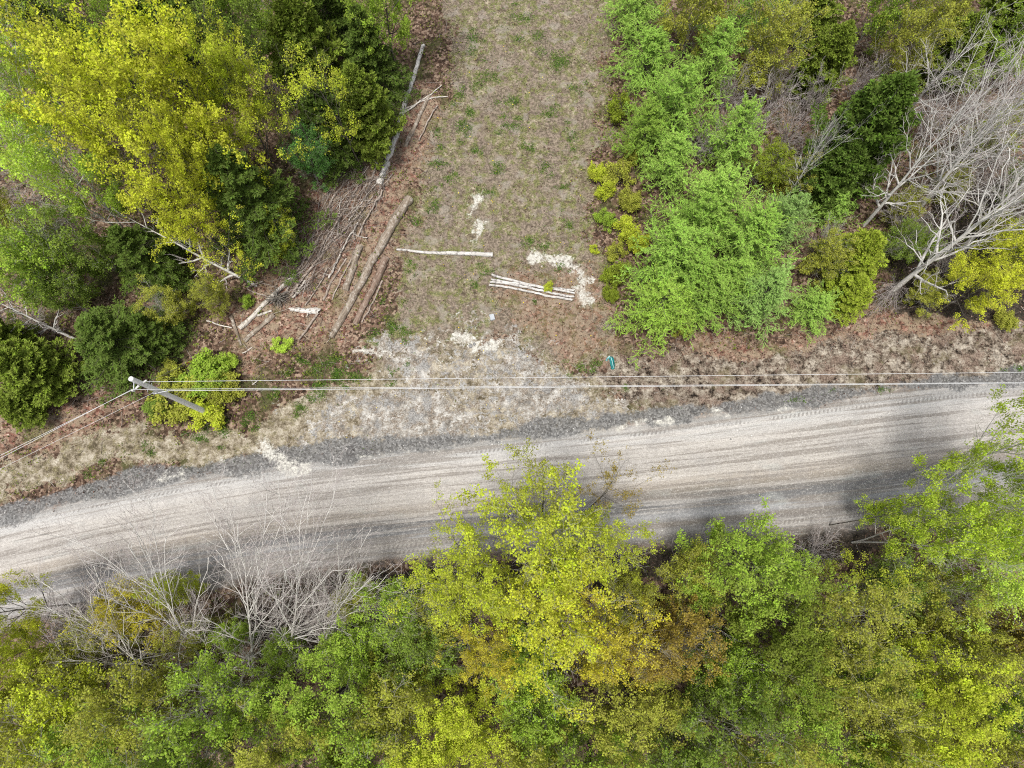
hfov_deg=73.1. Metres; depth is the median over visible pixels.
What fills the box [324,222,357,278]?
fallen branch
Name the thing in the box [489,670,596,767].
leafy bush
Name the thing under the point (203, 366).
shrub
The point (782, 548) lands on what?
bare shrub
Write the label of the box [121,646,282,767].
leafy bush
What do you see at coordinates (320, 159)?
leafy bush
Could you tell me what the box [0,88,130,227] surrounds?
birch tree
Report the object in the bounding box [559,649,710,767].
maple tree
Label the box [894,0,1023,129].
bare tree
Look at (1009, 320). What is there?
shrub
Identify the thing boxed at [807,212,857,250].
bare shrub
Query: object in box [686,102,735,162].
bare shrub
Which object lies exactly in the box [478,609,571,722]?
leafy bush
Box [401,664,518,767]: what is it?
maple tree
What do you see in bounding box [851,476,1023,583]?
birch tree
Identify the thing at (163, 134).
maple tree
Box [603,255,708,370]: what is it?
larch tree
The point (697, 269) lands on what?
larch tree
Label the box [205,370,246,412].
shrub
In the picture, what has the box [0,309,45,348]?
cedar tree
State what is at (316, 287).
fallen branch
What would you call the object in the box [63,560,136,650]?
bare shrub
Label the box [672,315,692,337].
shrub
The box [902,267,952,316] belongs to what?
leafy bush
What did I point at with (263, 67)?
young tree
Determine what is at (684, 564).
leafy bush
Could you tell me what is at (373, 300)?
fallen branch
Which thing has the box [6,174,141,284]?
leafy bush
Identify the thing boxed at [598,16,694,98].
larch tree
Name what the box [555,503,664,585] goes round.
maple tree
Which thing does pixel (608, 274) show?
shrub
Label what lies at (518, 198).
dry grass
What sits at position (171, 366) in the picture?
shrub
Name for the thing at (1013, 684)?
maple tree
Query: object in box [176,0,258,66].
spruce tree
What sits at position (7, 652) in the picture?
maple tree
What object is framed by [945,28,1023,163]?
bare tree
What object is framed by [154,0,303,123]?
maple tree
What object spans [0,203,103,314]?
leafy bush
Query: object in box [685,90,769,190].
larch tree
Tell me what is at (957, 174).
leafy bush
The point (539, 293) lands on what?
birch log
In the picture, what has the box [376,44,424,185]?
fallen log
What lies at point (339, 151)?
spruce tree
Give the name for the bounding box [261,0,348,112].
cedar tree
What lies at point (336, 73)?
young tree
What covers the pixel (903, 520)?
young tree
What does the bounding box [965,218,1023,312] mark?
maple tree
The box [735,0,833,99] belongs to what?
tree
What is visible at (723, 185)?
larch tree
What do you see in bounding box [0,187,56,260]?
leafy bush
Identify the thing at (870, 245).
cedar tree
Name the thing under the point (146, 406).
shrub
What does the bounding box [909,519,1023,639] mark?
birch tree
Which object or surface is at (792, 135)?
bare shrub
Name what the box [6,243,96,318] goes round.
leafy bush
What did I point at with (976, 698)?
maple tree
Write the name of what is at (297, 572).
bare birch tree
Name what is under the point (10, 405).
cedar tree
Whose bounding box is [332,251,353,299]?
fallen branch
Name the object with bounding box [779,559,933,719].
maple tree
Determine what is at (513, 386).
overhead wire
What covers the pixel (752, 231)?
larch tree
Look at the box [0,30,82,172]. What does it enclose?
birch tree
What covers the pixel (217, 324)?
fallen branch
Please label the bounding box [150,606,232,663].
leafy bush
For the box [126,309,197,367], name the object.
spruce tree
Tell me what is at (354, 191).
fallen branch
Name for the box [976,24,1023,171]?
bare tree
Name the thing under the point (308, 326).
fallen branch
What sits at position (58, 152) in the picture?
birch tree
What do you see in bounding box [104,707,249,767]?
leafy bush
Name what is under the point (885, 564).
leafy bush
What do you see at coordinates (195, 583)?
leafy bush
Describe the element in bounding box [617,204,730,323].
larch tree
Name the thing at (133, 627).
leafy bush
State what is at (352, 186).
brush pile twigs
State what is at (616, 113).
shrub
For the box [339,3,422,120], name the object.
spruce tree
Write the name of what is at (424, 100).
fallen branch
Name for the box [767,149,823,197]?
leafy bush
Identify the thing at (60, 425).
overhead wire
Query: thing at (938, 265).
bare shrub
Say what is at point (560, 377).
overhead wire
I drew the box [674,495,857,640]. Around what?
maple tree
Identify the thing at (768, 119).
bare shrub
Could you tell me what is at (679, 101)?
larch tree
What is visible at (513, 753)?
leafy bush
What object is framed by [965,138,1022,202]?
bare shrub
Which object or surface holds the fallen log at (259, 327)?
on the ground at (424, 422)
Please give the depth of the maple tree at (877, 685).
27.41 m
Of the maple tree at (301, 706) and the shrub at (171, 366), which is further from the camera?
the shrub at (171, 366)
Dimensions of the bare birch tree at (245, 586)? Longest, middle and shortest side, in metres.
15.508 x 6.380 x 6.295 m
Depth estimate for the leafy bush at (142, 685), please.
28.09 m
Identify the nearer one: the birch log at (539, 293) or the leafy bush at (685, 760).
the leafy bush at (685, 760)
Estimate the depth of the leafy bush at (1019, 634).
31.32 m
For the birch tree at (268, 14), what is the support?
on the ground at (424, 422)
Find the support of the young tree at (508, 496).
on the ground at (424, 422)
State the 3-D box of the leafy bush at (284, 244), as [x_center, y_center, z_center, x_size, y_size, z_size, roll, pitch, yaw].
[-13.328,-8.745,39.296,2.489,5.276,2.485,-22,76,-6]
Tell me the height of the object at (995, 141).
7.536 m
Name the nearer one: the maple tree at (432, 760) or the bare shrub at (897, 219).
the maple tree at (432, 760)
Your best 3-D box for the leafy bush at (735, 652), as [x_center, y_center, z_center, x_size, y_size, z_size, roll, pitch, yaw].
[9.785,12.496,31.204,3.721,9.648,3.882,40,78,10]
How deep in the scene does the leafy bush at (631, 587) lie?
31.07 m
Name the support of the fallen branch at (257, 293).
on the ground at (424, 422)
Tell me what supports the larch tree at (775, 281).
on the ground at (424, 422)
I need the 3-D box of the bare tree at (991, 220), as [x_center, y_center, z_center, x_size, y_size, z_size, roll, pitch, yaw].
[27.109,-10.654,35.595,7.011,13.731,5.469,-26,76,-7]
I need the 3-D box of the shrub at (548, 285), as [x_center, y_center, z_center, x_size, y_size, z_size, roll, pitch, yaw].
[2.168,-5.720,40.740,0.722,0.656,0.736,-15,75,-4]
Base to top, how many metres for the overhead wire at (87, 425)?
0.015 m
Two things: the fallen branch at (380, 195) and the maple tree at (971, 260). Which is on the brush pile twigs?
the fallen branch at (380, 195)
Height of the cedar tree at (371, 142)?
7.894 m
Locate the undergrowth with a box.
[0,0,1023,767]
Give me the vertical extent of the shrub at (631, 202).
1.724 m
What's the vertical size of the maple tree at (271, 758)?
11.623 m
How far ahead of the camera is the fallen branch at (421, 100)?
44.32 m
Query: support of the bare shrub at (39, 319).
on the ground at (424, 422)
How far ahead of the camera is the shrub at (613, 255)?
40.90 m
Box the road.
[0,387,1023,630]
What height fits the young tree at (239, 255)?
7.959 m
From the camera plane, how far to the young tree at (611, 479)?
29.00 m
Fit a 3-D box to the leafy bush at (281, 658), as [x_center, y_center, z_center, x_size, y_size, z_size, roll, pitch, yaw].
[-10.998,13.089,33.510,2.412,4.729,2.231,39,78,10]
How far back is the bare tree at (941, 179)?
36.11 m
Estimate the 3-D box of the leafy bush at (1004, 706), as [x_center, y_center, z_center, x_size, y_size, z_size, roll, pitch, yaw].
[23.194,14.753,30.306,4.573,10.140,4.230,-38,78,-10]
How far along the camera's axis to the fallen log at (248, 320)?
40.34 m
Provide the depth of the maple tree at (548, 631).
27.15 m
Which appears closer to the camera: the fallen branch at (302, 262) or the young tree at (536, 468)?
the young tree at (536, 468)
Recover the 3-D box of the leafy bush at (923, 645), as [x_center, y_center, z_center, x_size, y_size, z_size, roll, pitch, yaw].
[17.865,12.419,31.428,3.487,9.421,3.493,-13,75,-4]
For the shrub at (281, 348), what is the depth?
39.53 m
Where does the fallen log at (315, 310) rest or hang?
on the ground at (424, 422)
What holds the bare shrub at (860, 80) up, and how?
on the ground at (424, 422)
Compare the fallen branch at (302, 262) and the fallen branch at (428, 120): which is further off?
the fallen branch at (428, 120)
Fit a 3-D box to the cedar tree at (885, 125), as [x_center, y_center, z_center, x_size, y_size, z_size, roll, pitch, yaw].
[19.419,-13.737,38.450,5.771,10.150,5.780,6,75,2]
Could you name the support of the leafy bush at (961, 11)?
on the ground at (424, 422)
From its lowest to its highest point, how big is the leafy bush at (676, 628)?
10.363 m
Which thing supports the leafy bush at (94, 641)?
on the ground at (424, 422)
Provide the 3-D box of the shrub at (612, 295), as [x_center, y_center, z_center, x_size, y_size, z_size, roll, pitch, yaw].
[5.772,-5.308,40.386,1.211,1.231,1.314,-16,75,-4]
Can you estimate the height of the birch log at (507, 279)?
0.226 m
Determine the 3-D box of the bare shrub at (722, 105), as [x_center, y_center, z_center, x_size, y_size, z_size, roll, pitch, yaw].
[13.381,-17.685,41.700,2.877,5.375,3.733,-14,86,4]
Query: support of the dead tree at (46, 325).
on the ground at (424, 422)
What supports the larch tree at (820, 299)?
on the ground at (424, 422)
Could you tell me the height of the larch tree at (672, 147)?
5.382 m
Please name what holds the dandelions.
on the ground at (424, 422)
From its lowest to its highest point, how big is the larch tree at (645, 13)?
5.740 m
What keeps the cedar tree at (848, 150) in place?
on the ground at (424, 422)
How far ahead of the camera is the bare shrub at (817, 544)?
36.15 m
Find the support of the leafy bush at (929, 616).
on the ground at (424, 422)
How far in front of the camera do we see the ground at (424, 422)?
40.18 m
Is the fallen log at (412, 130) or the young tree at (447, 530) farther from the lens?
the fallen log at (412, 130)
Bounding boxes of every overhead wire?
[0,391,129,455]
[1,382,1023,457]
[29,396,145,454]
[149,372,1023,381]
[168,383,1004,390]
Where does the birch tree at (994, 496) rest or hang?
on the ground at (424, 422)
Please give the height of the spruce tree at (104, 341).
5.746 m
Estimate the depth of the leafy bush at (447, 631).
31.69 m
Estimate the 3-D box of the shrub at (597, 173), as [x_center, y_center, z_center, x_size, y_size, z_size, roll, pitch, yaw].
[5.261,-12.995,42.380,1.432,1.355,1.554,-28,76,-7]
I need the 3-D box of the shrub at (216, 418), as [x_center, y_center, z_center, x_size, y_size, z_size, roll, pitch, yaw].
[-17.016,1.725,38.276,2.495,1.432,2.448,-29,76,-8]
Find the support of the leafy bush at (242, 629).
on the ground at (424, 422)
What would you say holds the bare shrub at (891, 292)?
on the ground at (424, 422)
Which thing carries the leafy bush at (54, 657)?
on the ground at (424, 422)
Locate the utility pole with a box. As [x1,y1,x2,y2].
[128,376,204,412]
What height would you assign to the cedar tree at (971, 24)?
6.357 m
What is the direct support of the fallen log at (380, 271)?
on the ground at (424, 422)
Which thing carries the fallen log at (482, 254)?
on the ground at (424, 422)
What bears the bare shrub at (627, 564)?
on the ground at (424, 422)
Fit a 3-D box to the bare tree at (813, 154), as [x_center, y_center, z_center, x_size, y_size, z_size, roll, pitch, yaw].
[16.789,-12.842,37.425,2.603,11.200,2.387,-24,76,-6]
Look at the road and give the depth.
37.73 m
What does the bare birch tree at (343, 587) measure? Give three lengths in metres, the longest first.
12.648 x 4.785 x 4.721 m
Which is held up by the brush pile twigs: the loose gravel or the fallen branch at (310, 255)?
the fallen branch at (310, 255)
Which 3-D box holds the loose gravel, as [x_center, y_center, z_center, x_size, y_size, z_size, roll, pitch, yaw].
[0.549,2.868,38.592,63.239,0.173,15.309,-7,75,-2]
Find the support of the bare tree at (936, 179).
on the ground at (424, 422)
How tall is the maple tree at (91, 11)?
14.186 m
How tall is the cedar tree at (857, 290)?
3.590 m
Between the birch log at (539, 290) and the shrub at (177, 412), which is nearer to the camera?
the shrub at (177, 412)
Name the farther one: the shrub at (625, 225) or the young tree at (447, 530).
the shrub at (625, 225)
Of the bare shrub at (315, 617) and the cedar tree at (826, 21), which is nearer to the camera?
the bare shrub at (315, 617)
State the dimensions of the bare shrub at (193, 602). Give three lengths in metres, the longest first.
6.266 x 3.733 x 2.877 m
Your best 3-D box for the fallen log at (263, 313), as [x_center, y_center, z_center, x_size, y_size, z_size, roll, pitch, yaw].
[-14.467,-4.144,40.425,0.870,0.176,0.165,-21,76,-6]
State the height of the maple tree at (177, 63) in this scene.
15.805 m
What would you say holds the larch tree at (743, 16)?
on the ground at (424, 422)
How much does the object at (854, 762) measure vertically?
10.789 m
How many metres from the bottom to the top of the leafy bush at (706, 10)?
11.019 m
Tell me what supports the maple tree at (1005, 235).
on the ground at (424, 422)
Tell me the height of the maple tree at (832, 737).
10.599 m
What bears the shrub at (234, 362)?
on the ground at (424, 422)
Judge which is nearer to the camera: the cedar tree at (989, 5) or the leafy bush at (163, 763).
the leafy bush at (163, 763)
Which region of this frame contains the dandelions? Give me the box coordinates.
[346,41,592,437]
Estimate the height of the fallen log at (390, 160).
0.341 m
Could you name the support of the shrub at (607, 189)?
on the ground at (424, 422)
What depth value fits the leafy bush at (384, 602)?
31.83 m
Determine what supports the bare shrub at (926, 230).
on the ground at (424, 422)
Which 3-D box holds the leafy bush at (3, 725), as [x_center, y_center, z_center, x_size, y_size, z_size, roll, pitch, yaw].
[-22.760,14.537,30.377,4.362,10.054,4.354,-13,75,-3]
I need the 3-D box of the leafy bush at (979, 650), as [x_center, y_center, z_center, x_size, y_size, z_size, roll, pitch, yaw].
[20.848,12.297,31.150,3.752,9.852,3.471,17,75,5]
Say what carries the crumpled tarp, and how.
on the ground at (424, 422)
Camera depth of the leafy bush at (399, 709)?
29.29 m
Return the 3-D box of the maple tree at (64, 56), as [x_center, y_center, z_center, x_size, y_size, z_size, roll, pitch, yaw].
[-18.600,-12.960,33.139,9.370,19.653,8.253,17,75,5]
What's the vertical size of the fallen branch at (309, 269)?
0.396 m
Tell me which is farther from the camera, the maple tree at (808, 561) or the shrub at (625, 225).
the shrub at (625, 225)
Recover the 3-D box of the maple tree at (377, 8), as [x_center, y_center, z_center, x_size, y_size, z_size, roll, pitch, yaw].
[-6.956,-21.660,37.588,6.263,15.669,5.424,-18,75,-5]
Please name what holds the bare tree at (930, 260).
on the ground at (424, 422)
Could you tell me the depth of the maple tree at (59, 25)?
32.28 m
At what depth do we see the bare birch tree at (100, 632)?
29.91 m
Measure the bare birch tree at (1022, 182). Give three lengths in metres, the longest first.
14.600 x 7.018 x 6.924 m
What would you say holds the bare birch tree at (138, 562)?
on the ground at (424, 422)
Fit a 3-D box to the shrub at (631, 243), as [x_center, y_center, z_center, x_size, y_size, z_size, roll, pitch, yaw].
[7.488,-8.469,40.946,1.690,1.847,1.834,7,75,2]
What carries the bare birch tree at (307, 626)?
on the ground at (424, 422)
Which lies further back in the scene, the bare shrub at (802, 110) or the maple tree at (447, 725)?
the bare shrub at (802, 110)
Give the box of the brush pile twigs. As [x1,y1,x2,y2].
[272,165,395,312]
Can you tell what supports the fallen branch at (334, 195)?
on the ground at (424, 422)
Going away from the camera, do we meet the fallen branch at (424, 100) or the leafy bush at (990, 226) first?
the leafy bush at (990, 226)
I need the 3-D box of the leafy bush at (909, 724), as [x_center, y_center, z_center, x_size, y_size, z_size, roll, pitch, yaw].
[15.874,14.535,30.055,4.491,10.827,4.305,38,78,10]
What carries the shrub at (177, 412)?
on the ground at (424, 422)
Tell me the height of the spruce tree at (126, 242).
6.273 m
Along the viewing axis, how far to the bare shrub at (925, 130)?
41.41 m
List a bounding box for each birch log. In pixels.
[489,284,572,300]
[490,281,573,297]
[491,274,574,290]
[491,278,574,293]
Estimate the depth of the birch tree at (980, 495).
31.27 m
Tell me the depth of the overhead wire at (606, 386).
33.27 m
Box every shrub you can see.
[0,180,33,221]
[0,291,47,333]
[11,571,86,647]
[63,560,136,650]
[139,397,169,422]
[145,375,199,426]
[156,356,185,392]
[157,581,228,651]
[175,339,229,400]
[186,397,227,433]
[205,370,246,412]
[219,350,238,371]
[239,294,255,309]
[270,336,293,352]
[281,575,352,638]
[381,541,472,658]
[543,280,553,291]
[587,160,612,182]
[589,244,598,254]
[592,207,617,233]
[593,180,617,201]
[598,260,631,288]
[601,158,635,186]
[601,282,623,302]
[604,90,634,124]
[604,240,628,262]
[608,547,640,577]
[611,214,635,241]
[616,183,646,212]
[622,139,642,166]
[625,224,652,253]
[669,538,704,588]
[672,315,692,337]
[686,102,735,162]
[711,49,764,112]
[728,70,800,141]
[757,525,804,569]
[761,35,811,105]
[772,76,818,154]
[793,56,847,119]
[793,518,855,569]
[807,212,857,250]
[841,46,903,97]
[866,276,908,324]
[874,188,936,229]
[904,202,948,259]
[912,73,973,139]
[927,232,972,280]
[953,61,1023,123]
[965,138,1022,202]
[992,305,1023,331]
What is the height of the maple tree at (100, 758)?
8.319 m
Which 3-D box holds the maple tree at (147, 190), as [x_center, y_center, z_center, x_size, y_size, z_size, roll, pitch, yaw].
[-17.368,-10.045,34.403,5.455,15.621,6.298,-22,76,-6]
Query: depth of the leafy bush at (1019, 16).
41.84 m
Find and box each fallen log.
[229,315,241,345]
[237,273,293,329]
[243,313,275,342]
[257,310,271,316]
[289,307,319,316]
[328,195,412,337]
[342,244,362,290]
[353,255,388,325]
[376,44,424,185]
[386,131,400,174]
[396,248,492,256]
[403,94,430,146]
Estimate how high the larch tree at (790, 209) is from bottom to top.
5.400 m
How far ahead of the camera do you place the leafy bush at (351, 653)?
31.23 m
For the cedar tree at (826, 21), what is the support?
on the ground at (424, 422)
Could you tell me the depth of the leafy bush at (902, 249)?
38.89 m
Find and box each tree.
[0,0,65,111]
[0,0,88,62]
[0,0,162,178]
[0,0,226,213]
[0,8,122,214]
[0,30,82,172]
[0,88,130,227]
[0,290,73,338]
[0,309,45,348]
[0,336,86,417]
[0,391,49,433]
[0,624,70,689]
[6,532,158,693]
[15,672,183,767]
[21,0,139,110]
[31,468,231,677]
[32,0,154,72]
[33,51,228,262]
[54,0,177,107]
[60,0,273,190]
[69,295,183,408]
[83,190,256,287]
[105,222,195,315]
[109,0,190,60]
[115,86,245,216]
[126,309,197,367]
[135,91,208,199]
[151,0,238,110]
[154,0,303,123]
[173,444,320,683]
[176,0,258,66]
[176,0,295,177]
[177,12,343,181]
[185,205,263,290]
[199,143,337,287]
[219,555,389,681]
[219,686,352,767]
[227,636,385,767]
[228,0,305,67]
[230,439,358,672]
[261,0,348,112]
[282,38,362,171]
[289,510,416,653]
[294,82,366,189]
[304,0,355,48]
[334,59,407,169]
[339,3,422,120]
[340,0,421,60]
[381,705,498,767]
[385,527,523,642]
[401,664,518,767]
[416,478,490,578]
[431,616,528,703]
[433,453,626,614]
[477,541,622,725]
[479,462,552,535]
[497,438,583,532]
[520,712,650,767]
[537,554,684,692]
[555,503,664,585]
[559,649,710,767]
[577,429,684,518]
[596,0,679,77]
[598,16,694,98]
[600,93,679,184]
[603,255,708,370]
[617,54,729,159]
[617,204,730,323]
[638,125,700,205]
[645,239,732,335]
[648,160,765,260]
[650,185,735,261]
[671,15,749,102]
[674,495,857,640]
[683,257,752,350]
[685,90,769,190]
[687,556,866,738]
[699,245,765,320]
[704,687,841,767]
[705,185,805,315]
[715,0,790,55]
[717,256,801,350]
[720,538,824,624]
[730,652,848,767]
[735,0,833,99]
[751,183,820,253]
[756,625,921,761]
[775,278,842,345]
[778,0,846,49]
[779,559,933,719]
[786,19,858,104]
[787,92,895,196]
[792,68,923,199]
[796,133,870,218]
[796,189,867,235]
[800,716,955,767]
[810,548,925,612]
[817,227,889,283]
[819,270,876,326]
[829,450,1023,545]
[844,686,1001,767]
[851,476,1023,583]
[857,19,1023,226]
[867,428,1023,545]
[872,629,1023,767]
[887,86,1023,301]
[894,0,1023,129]
[902,70,1023,196]
[904,458,1023,567]
[908,0,1023,216]
[908,8,995,96]
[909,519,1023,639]
[910,384,1023,487]
[935,221,1023,333]
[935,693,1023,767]
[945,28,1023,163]
[945,470,1023,544]
[949,120,1023,245]
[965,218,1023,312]
[973,215,1023,264]
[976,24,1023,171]
[979,0,1023,54]
[982,642,1023,695]
[992,125,1023,222]
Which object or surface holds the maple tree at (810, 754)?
on the ground at (424, 422)
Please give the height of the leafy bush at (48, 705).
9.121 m
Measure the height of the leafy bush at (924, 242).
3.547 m
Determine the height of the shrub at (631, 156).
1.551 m
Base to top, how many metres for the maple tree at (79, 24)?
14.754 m
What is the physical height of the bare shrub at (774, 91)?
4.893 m
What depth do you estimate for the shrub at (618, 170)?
41.98 m
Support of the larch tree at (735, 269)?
on the ground at (424, 422)
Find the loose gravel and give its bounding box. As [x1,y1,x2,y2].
[0,334,1021,609]
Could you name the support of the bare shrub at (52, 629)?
on the ground at (424, 422)
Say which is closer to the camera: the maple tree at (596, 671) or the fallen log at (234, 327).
the maple tree at (596, 671)
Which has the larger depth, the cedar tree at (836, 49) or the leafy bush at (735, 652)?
the cedar tree at (836, 49)
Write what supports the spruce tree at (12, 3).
on the ground at (424, 422)
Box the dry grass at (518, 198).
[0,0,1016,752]
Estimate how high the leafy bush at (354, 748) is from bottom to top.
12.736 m
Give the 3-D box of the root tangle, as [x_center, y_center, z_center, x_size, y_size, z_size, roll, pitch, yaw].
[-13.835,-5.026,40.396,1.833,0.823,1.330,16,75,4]
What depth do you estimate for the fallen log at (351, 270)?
41.06 m
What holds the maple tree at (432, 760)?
on the ground at (424, 422)
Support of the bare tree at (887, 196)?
on the ground at (424, 422)
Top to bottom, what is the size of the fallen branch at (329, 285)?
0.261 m
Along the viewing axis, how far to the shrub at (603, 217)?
41.45 m
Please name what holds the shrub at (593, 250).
on the ground at (424, 422)
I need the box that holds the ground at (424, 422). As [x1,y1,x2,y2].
[0,0,1023,767]
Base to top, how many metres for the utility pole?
8.378 m
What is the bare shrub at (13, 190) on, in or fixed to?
on the ground at (424, 422)
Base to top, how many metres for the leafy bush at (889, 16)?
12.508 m
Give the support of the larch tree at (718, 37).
on the ground at (424, 422)
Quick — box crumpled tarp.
[605,356,614,368]
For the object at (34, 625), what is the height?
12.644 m
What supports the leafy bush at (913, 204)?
on the ground at (424, 422)
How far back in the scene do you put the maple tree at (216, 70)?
34.06 m
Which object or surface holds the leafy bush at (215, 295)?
on the ground at (424, 422)
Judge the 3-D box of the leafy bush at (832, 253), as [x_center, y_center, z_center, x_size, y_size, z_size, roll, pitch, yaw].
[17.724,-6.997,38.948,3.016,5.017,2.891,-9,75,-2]
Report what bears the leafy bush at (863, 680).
on the ground at (424, 422)
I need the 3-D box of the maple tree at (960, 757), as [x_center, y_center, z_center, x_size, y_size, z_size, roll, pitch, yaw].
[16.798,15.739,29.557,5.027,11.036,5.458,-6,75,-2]
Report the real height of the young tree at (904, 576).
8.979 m
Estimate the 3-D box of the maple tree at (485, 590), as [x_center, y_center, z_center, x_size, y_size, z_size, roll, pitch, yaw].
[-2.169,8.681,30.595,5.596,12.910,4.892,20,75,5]
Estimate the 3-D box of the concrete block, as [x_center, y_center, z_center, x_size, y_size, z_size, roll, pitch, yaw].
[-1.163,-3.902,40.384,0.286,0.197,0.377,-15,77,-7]
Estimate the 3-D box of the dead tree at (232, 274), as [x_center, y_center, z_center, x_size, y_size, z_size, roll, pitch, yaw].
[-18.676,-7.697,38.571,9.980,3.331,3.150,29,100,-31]
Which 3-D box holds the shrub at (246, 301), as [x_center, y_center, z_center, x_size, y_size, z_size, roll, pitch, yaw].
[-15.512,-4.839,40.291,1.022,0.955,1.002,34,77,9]
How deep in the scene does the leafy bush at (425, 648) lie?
31.03 m
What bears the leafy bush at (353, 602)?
on the ground at (424, 422)
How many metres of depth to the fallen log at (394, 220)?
41.12 m
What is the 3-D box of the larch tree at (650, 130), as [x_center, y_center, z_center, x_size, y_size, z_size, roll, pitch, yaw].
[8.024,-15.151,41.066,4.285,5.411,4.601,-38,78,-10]
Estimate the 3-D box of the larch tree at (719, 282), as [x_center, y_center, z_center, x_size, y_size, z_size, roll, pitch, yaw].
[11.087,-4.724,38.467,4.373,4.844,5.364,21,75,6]
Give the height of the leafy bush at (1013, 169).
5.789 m
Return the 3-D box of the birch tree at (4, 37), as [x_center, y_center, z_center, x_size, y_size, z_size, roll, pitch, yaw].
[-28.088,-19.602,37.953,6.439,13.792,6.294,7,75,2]
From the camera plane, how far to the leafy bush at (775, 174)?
40.23 m
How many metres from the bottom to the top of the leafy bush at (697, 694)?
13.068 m
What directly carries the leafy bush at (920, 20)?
on the ground at (424, 422)
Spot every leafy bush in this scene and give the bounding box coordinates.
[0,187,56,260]
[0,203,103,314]
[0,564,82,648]
[0,642,138,767]
[0,648,74,759]
[0,710,97,767]
[2,648,214,767]
[5,627,103,692]
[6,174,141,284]
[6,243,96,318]
[51,603,147,663]
[58,572,189,655]
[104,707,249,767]
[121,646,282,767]
[130,568,209,608]
[131,273,200,330]
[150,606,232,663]
[187,258,231,321]
[197,614,258,659]
[249,626,312,680]
[256,202,299,264]
[276,100,334,192]
[305,714,424,767]
[313,606,394,705]
[327,570,379,625]
[344,558,433,655]
[344,651,438,767]
[366,602,467,691]
[411,583,480,650]
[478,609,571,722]
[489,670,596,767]
[491,694,580,767]
[597,557,666,629]
[619,621,700,693]
[638,592,734,688]
[640,700,727,767]
[652,532,734,618]
[655,0,747,58]
[674,637,804,767]
[675,625,812,709]
[740,124,800,197]
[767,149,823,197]
[794,221,862,287]
[814,640,925,722]
[814,656,946,767]
[835,617,980,704]
[844,547,946,637]
[850,0,921,59]
[864,0,968,84]
[865,217,928,264]
[875,558,1020,645]
[880,170,931,233]
[901,221,949,265]
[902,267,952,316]
[908,613,1023,705]
[912,0,974,35]
[931,161,975,208]
[946,575,1023,672]
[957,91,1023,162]
[958,678,1023,750]
[964,0,1023,88]
[964,206,1016,250]
[991,157,1023,211]
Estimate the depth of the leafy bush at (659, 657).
28.68 m
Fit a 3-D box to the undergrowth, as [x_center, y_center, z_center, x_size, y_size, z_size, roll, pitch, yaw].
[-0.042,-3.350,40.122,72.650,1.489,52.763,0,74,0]
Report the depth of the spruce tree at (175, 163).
39.52 m
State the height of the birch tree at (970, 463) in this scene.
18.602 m
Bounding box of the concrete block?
[489,314,494,320]
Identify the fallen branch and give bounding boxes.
[206,320,231,327]
[247,288,267,296]
[284,194,354,295]
[290,196,372,296]
[292,280,305,297]
[297,236,318,275]
[298,313,318,339]
[299,174,350,253]
[305,267,326,304]
[316,210,344,260]
[322,257,346,299]
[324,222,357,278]
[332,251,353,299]
[339,166,365,219]
[357,189,382,236]
[361,280,382,321]
[403,96,447,108]
[404,85,441,113]
[419,105,437,139]
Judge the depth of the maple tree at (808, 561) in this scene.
28.87 m
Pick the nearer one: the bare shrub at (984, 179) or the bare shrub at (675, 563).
the bare shrub at (675, 563)
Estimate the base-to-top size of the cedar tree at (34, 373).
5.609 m
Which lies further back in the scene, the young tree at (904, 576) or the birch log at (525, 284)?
the birch log at (525, 284)
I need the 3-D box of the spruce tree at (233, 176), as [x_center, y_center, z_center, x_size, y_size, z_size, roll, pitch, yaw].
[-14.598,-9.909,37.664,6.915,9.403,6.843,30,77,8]
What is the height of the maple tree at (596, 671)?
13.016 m
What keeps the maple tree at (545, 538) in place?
on the ground at (424, 422)
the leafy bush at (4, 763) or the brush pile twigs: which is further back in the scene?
the brush pile twigs
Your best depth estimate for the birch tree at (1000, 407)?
30.09 m
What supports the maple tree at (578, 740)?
on the ground at (424, 422)
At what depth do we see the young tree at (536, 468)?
27.09 m
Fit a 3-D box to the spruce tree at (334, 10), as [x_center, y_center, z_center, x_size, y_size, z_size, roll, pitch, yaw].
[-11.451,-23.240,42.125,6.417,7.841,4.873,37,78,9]
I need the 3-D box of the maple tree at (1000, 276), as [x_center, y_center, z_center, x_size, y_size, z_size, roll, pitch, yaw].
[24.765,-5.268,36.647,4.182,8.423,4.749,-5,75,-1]
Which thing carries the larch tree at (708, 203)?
on the ground at (424, 422)
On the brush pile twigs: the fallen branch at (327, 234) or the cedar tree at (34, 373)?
the fallen branch at (327, 234)
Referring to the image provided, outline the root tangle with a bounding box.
[262,286,289,308]
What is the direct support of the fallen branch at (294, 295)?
on the brush pile twigs
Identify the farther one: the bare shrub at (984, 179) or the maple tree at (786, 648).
the bare shrub at (984, 179)
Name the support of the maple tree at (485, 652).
on the ground at (424, 422)
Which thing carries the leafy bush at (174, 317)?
on the ground at (424, 422)

